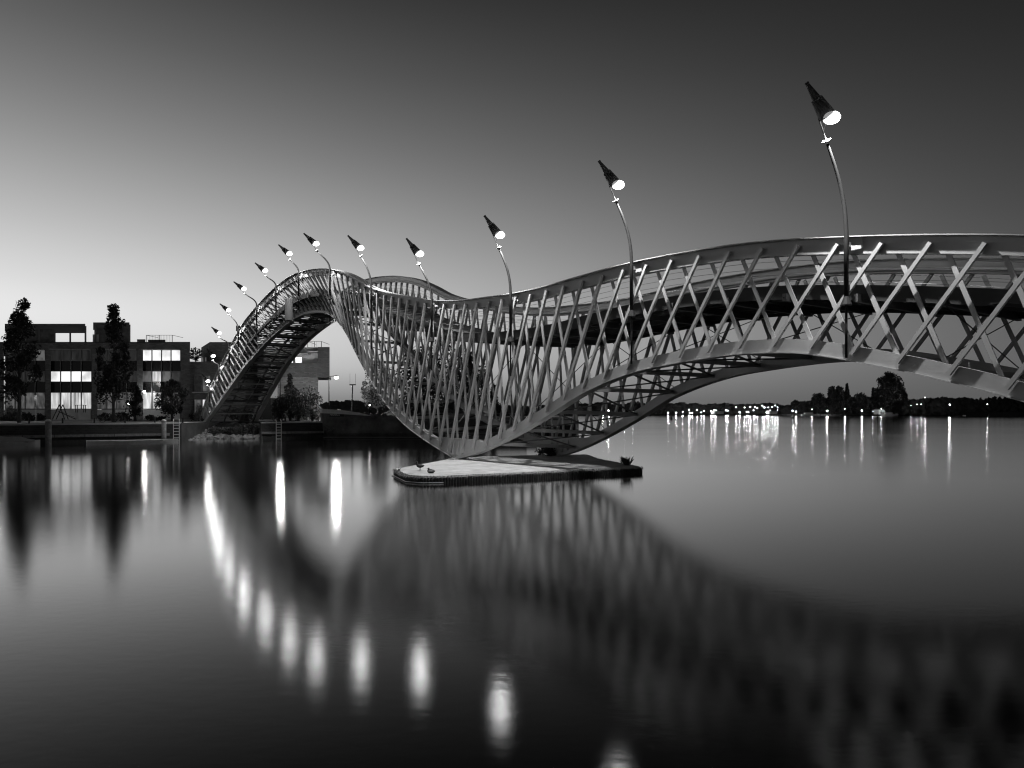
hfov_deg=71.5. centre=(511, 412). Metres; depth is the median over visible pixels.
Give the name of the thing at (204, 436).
rock slope
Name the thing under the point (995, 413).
headland
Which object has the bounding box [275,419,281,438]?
quay ladder
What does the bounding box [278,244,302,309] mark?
street lamp
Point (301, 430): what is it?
quay wall
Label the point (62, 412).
climbing frame
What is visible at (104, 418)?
bush
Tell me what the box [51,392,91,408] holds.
window
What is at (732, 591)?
water
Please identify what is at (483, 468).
pier island
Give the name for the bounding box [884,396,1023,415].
woodland
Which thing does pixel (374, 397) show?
birch tree
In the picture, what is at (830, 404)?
poplar tree
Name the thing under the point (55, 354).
window
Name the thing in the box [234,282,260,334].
street lamp
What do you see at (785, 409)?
woodland
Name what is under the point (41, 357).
window
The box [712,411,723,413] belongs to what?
harbour building
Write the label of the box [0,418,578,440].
ground
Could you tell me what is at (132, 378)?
window
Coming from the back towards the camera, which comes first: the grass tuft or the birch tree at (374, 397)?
the birch tree at (374, 397)
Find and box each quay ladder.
[173,419,179,440]
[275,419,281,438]
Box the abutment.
[206,426,259,435]
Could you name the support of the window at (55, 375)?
in the apartment block
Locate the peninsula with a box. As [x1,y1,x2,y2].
[770,414,962,415]
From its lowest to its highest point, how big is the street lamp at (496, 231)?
6.795 m
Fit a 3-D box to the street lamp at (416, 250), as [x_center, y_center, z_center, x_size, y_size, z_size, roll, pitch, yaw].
[-4.524,-5.445,35.925,1.723,6.588,0.553,0,0,-42]
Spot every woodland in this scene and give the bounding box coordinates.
[318,400,432,415]
[432,404,582,414]
[578,401,762,413]
[749,402,784,413]
[777,397,885,413]
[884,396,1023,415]
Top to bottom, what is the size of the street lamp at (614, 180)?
6.886 m
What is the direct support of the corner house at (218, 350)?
on the ground
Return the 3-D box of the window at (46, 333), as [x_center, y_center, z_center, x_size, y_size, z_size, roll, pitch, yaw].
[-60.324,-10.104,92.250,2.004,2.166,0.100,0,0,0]
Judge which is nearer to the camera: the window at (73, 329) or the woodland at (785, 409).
the window at (73, 329)
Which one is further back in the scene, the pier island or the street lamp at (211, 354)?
the street lamp at (211, 354)
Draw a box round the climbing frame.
[52,404,74,418]
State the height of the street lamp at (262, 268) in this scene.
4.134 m
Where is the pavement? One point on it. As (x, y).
(22, 422)
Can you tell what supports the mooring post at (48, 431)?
in the water
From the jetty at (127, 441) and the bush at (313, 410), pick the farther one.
the bush at (313, 410)
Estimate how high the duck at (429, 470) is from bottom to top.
0.222 m
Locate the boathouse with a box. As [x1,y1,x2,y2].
[873,409,884,413]
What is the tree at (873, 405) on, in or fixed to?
on the peninsula
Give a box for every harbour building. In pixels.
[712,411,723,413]
[766,410,777,413]
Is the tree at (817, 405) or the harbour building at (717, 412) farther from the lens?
the harbour building at (717, 412)
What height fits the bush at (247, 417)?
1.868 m
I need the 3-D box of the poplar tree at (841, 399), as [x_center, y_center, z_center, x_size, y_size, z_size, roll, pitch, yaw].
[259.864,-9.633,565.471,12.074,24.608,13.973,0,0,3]
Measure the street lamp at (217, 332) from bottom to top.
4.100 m
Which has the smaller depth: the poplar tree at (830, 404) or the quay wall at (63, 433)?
the quay wall at (63, 433)
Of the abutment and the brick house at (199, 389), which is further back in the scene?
the brick house at (199, 389)
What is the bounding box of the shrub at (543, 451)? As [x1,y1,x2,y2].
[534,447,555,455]
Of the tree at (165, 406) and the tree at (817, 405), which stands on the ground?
the tree at (165, 406)
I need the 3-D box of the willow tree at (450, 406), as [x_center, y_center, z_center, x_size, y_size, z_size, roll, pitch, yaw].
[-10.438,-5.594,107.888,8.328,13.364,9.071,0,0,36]
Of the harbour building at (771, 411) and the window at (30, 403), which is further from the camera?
the harbour building at (771, 411)
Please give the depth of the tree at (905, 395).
567.43 m
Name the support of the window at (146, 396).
in the apartment block
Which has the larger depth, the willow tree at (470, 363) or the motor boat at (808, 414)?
the motor boat at (808, 414)
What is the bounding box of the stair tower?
[236,326,256,342]
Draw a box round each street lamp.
[202,374,212,406]
[207,348,221,385]
[211,327,232,370]
[220,304,241,357]
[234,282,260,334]
[255,262,279,316]
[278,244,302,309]
[303,233,334,323]
[328,375,338,408]
[347,235,376,348]
[406,238,438,369]
[483,215,518,375]
[598,160,642,363]
[805,81,862,357]
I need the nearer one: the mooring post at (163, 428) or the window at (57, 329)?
the mooring post at (163, 428)
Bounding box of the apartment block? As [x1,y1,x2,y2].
[0,322,189,418]
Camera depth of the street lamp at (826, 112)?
18.70 m
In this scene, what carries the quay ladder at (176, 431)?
attached to the quay wall at (63, 433)
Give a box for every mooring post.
[45,419,51,443]
[161,419,165,438]
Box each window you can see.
[5,350,44,360]
[5,371,44,381]
[5,392,44,408]
[24,326,38,341]
[39,326,53,341]
[51,350,91,360]
[51,371,91,381]
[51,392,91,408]
[54,326,69,341]
[70,326,84,341]
[96,325,112,341]
[97,350,136,360]
[97,371,136,381]
[97,392,133,408]
[115,325,128,341]
[143,350,180,360]
[143,371,180,381]
[143,392,180,408]
[194,375,210,391]
[194,399,210,412]
[295,357,302,362]
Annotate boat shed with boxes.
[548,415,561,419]
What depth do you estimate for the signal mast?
79.95 m
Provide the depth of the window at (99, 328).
92.24 m
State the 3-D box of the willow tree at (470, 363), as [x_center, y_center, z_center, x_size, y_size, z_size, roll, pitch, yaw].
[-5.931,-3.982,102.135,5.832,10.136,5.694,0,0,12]
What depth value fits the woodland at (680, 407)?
690.90 m
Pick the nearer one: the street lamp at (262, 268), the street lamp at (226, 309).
the street lamp at (262, 268)
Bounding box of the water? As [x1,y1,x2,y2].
[0,415,1023,767]
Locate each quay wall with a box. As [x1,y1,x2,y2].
[0,423,181,443]
[260,422,326,438]
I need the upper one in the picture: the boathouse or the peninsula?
the boathouse
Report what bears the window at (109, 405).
in the apartment block
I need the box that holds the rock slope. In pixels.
[188,421,266,439]
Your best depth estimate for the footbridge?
28.05 m
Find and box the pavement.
[0,421,196,423]
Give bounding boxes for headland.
[966,412,1023,415]
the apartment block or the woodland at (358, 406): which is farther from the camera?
the woodland at (358, 406)
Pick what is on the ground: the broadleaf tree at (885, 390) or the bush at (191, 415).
the bush at (191, 415)
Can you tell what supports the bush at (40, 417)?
on the ground
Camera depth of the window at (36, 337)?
92.24 m
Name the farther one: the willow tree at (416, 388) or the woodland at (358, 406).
the woodland at (358, 406)
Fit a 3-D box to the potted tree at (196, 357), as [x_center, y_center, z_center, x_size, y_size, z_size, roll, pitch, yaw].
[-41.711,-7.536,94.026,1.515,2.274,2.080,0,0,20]
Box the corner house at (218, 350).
[201,342,264,417]
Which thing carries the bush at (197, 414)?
on the ground
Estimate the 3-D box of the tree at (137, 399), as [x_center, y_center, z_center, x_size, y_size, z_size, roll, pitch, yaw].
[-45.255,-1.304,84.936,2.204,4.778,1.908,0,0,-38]
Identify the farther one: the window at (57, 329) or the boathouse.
the boathouse
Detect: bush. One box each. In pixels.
[0,405,16,420]
[0,412,23,420]
[21,411,32,420]
[31,413,45,420]
[97,412,111,420]
[110,412,131,420]
[144,414,166,420]
[189,412,200,420]
[193,403,208,420]
[219,409,263,420]
[270,385,322,420]
[270,397,292,420]
[303,400,322,420]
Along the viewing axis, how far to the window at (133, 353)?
91.34 m
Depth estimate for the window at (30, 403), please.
91.34 m
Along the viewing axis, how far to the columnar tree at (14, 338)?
67.85 m
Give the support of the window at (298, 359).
in the cantilevered house at (308, 366)
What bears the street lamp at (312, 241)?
attached to the footbridge
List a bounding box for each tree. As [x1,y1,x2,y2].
[0,297,42,422]
[92,303,135,421]
[123,382,143,420]
[153,379,188,420]
[190,347,201,361]
[280,373,297,420]
[360,363,394,412]
[393,346,443,415]
[425,339,468,414]
[452,351,490,410]
[484,385,500,416]
[790,400,801,413]
[807,393,827,413]
[824,386,839,413]
[835,385,847,413]
[844,383,851,413]
[851,392,871,413]
[869,387,877,413]
[871,371,905,408]
[902,391,908,399]
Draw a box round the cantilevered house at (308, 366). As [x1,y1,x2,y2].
[257,341,330,418]
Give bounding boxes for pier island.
[392,454,643,483]
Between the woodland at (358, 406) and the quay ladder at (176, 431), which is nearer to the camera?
the quay ladder at (176, 431)
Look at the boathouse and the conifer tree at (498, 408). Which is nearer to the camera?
the conifer tree at (498, 408)
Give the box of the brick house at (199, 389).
[190,362,235,418]
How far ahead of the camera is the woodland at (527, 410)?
621.12 m
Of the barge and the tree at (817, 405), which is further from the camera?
the tree at (817, 405)
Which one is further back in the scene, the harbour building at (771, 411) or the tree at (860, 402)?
the harbour building at (771, 411)
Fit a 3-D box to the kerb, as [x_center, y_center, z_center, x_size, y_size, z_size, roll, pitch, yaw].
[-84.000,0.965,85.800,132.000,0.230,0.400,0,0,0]
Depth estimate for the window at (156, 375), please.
91.34 m
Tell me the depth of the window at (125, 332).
92.24 m
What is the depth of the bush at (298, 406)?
82.37 m
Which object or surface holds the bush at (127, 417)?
on the ground
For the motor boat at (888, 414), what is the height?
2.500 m
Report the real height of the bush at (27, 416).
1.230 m
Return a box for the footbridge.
[201,233,1023,459]
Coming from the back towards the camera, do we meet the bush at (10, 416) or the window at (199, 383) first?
the window at (199, 383)
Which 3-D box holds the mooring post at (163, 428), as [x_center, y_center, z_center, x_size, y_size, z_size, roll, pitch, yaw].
[-30.940,2.100,63.208,0.424,3.000,0.414,0,0,0]
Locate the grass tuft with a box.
[619,456,633,465]
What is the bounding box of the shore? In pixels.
[419,414,769,415]
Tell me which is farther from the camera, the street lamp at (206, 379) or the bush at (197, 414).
the bush at (197, 414)
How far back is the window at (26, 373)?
91.34 m
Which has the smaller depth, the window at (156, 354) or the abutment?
the abutment
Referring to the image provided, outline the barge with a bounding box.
[320,409,536,437]
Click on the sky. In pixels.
(153, 153)
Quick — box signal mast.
[349,374,355,410]
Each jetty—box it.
[86,439,177,443]
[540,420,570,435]
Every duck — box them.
[416,461,424,469]
[427,468,434,472]
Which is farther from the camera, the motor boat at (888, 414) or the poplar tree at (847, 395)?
the poplar tree at (847, 395)
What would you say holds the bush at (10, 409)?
on the ground
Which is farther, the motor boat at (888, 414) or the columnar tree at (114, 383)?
the motor boat at (888, 414)
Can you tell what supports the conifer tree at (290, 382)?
on the ground
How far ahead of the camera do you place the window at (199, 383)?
91.54 m
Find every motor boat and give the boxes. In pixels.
[801,413,819,415]
[881,413,897,415]
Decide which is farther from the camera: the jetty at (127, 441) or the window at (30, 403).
the window at (30, 403)
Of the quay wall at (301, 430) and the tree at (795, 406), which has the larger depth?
the tree at (795, 406)
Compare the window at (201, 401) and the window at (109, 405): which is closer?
the window at (109, 405)
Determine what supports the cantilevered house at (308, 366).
on the ground
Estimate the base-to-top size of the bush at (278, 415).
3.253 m
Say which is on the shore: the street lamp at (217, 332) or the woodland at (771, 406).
the woodland at (771, 406)
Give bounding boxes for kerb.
[0,419,320,420]
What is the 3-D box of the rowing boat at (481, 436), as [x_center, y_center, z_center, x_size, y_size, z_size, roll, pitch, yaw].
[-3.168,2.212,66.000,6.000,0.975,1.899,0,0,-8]
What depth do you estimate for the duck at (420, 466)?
28.15 m
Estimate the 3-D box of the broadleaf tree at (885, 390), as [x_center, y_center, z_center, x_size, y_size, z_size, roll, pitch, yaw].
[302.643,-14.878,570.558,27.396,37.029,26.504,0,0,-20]
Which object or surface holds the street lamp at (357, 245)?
attached to the footbridge
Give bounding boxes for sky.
[0,0,1023,409]
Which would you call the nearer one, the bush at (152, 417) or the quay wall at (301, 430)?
the quay wall at (301, 430)

